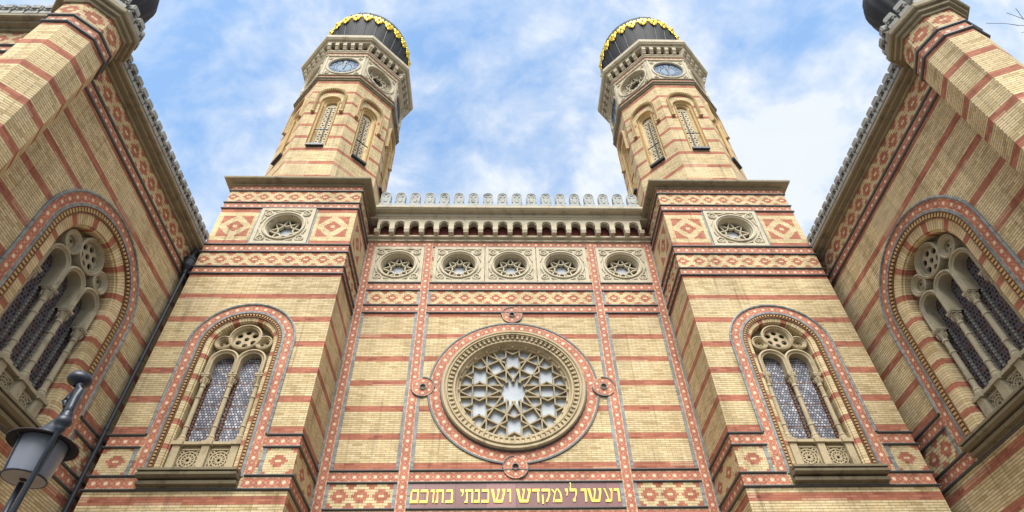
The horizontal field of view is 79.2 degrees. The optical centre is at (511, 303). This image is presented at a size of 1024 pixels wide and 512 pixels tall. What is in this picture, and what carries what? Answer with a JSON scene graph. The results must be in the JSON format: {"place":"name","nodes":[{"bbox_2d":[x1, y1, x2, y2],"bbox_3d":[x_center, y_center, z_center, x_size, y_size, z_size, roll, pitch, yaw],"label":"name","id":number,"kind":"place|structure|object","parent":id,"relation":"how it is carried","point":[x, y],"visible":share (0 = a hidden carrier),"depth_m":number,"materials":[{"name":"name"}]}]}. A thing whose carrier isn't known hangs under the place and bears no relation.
{"place":"outdoors","nodes":[
{"label":"outdoors","id":0,"kind":"place"},
{"bbox_2d":[0,0,1023,243],"label":"sky","id":1,"kind":"structure","parent":0,"point":[505,93],"materials":[{"name":"blue"}]},
{"bbox_2d":[308,192,721,511],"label":"central facade","id":2,"kind":"structure","parent":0,"point":[502,355],"depth_m":16.94,"materials":[{"name":"brick"}]},
{"bbox_2d":[368,247,424,281],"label":"star window","id":3,"kind":"structure","parent":2,"relation":"in","point":[410,270],"depth_m":19.90,"materials":[{"name":"white stone"}]},
{"bbox_2d":[432,247,484,281],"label":"star window","id":4,"kind":"structure","parent":2,"relation":"in","point":[471,270],"depth_m":19.96,"materials":[{"name":"white stone"}]},
{"bbox_2d":[485,247,536,281],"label":"star window","id":5,"kind":"structure","parent":2,"relation":"in","point":[497,269],"depth_m":20.01,"materials":[{"name":"white stone"}]},
{"bbox_2d":[411,307,614,478],"bbox_3d":[0.037,2.188,16.660,5.454,5.578,0.450,0,-44,-2],"label":"rose window","id":6,"kind":"structure","parent":2,"relation":"in","point":[509,394],"depth_m":16.51,"materials":[{"name":"stone"}]},
{"bbox_2d":[536,247,589,281],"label":"star window","id":7,"kind":"structure","parent":2,"relation":"in","point":[547,270],"depth_m":20.05,"materials":[{"name":"white stone"}]},
{"bbox_2d":[595,248,651,281],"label":"star window","id":8,"kind":"structure","parent":2,"relation":"in","point":[609,271],"depth_m":20.11,"materials":[{"name":"white stone"}]},
{"bbox_2d":[807,63,1023,511],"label":"side wing","id":9,"kind":"structure","parent":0,"point":[915,237],"depth_m":13.58,"materials":[{"name":"beige brick"}]},
{"bbox_2d":[879,195,1023,459],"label":"arched window","id":10,"kind":"structure","parent":9,"relation":"in","point":[951,289],"depth_m":13.14,"materials":[{"name":"grey stone"}]},
{"label":"ground","id":11,"kind":"structure","parent":0,"visible":0},
{"bbox_2d":[0,370,92,511],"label":"street lamp","id":12,"kind":"object","parent":11,"relation":"on","point":[37,457],"visible":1,"depth_m":4.18,"materials":[{"name":"grey metal"}]},
{"bbox_2d":[0,0,159,176],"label":"corner turret","id":13,"kind":"object","parent":11,"relation":"on","point":[58,59],"visible":1,"depth_m":11.61,"materials":[{"name":"brick"}]},
{"bbox_2d":[0,4,208,511],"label":"side wing","id":14,"kind":"structure","parent":11,"relation":"on","point":[104,233],"depth_m":13.20,"materials":[{"name":"beige brick"}]},
{"bbox_2d":[0,189,139,437],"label":"arched window","id":15,"kind":"structure","parent":14,"relation":"in","point":[70,280],"depth_m":12.72,"materials":[{"name":"grey stone"}]},
{"bbox_2d":[61,249,197,511],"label":"drainpipe","id":16,"kind":"object","parent":14,"relation":"attached to","point":[189,261],"visible":0.98,"depth_m":14.40,"materials":[{"name":"metal"}]},
{"bbox_2d":[74,12,412,511],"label":"clock tower","id":17,"kind":"structure","parent":11,"relation":"on","point":[227,408],"depth_m":15.94,"materials":[{"name":"brick"}]},
{"bbox_2d":[130,303,295,488],"bbox_3d":[-6.671,1.914,14.411,2.640,5.200,0.650,0,-44,-2],"label":"arched window","id":18,"kind":"structure","parent":17,"relation":"in","point":[211,420],"depth_m":14.25,"materials":[{"name":"stone"}]},
{"bbox_2d":[249,208,316,243],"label":"star window","id":19,"kind":"structure","parent":17,"relation":"in","point":[269,218],"depth_m":18.57,"materials":[{"name":"white stone"}]},
{"bbox_2d":[271,97,307,165],"bbox_3d":[-8.220,-6.460,23.294,1.190,4.050,0.480,-34,-52,29],"label":"lancet window","id":20,"kind":"structure","parent":17,"relation":"in","point":[304,101],"depth_m":23.67,"materials":[{"name":"white stone"}]},
{"bbox_2d":[305,88,347,146],"bbox_3d":[-6.895,-6.832,22.937,1.190,4.050,0.480,0,-44,-2],"label":"lancet window","id":21,"kind":"structure","parent":17,"relation":"in","point":[318,135],"depth_m":23.13,"materials":[{"name":"white stone"}]},
{"bbox_2d":[349,98,383,166],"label":"lancet window","id":22,"kind":"structure","parent":17,"relation":"in","point":[360,150],"depth_m":23.57,"materials":[{"name":"white stone"}]},
{"bbox_2d":[368,70,389,91],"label":"rosette window","id":23,"kind":"structure","parent":17,"relation":"in","point":[378,80],"depth_m":26.38,"materials":[{"name":"white stone"}]},
{"bbox_2d":[378,128,394,199],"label":"lancet window","id":24,"kind":"structure","parent":17,"relation":"in","point":[390,133],"depth_m":24.85,"materials":[{"name":"white stone"}]},
{"bbox_2d":[597,17,950,511],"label":"clock tower","id":25,"kind":"structure","parent":11,"relation":"on","point":[796,410],"depth_m":16.33,"materials":[{"name":"brick"}]},
{"bbox_2d":[618,131,636,195],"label":"lancet window","id":26,"kind":"structure","parent":25,"relation":"in","point":[625,147],"depth_m":25.14,"materials":[{"name":"white stone"}]},
{"bbox_2d":[623,74,644,94],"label":"rosette window","id":27,"kind":"structure","parent":25,"relation":"in","point":[634,82],"depth_m":26.67,"materials":[{"name":"white stone"}]},
{"bbox_2d":[630,101,666,168],"bbox_3d":[5.313,-6.431,23.679,1.190,4.050,0.480,-34,-52,29],"label":"lancet window","id":28,"kind":"structure","parent":25,"relation":"in","point":[651,141],"depth_m":23.87,"materials":[{"name":"white stone"}]},
{"bbox_2d":[666,92,710,150],"bbox_3d":[6.640,-6.804,23.322,1.190,4.050,0.480,0,-44,-2],"label":"lancet window","id":29,"kind":"structure","parent":25,"relation":"in","point":[696,139],"depth_m":23.50,"materials":[{"name":"white stone"}]},
{"bbox_2d":[704,102,741,168],"bbox_3d":[7.943,-6.426,23.754,0.480,4.050,1.190,-34,-52,29],"label":"lancet window","id":30,"kind":"structure","parent":25,"relation":"in","point":[709,108],"depth_m":24.14,"materials":[{"name":"white stone"}]},
{"bbox_2d":[702,211,769,245],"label":"star window","id":31,"kind":"structure","parent":25,"relation":"in","point":[729,235],"depth_m":18.94,"materials":[{"name":"white stone"}]},
{"bbox_2d":[729,304,892,483],"bbox_3d":[6.864,1.942,14.796,2.640,5.200,0.650,0,-44,-2],"label":"arched window","id":32,"kind":"structure","parent":25,"relation":"in","point":[817,426],"depth_m":14.64,"materials":[{"name":"stone"}]},
{"bbox_2d":[862,0,1023,178],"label":"corner turret","id":33,"kind":"object","parent":11,"relation":"on","point":[961,65],"visible":1,"depth_m":12.20,"materials":[{"name":"brick"}]},
{"bbox_2d":[988,9,1023,32],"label":"bare tree","id":34,"kind":"object","parent":11,"relation":"on","point":[1010,24],"visible":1,"depth_m":10.22,"materials":[{"name":"plant"}]}
]}

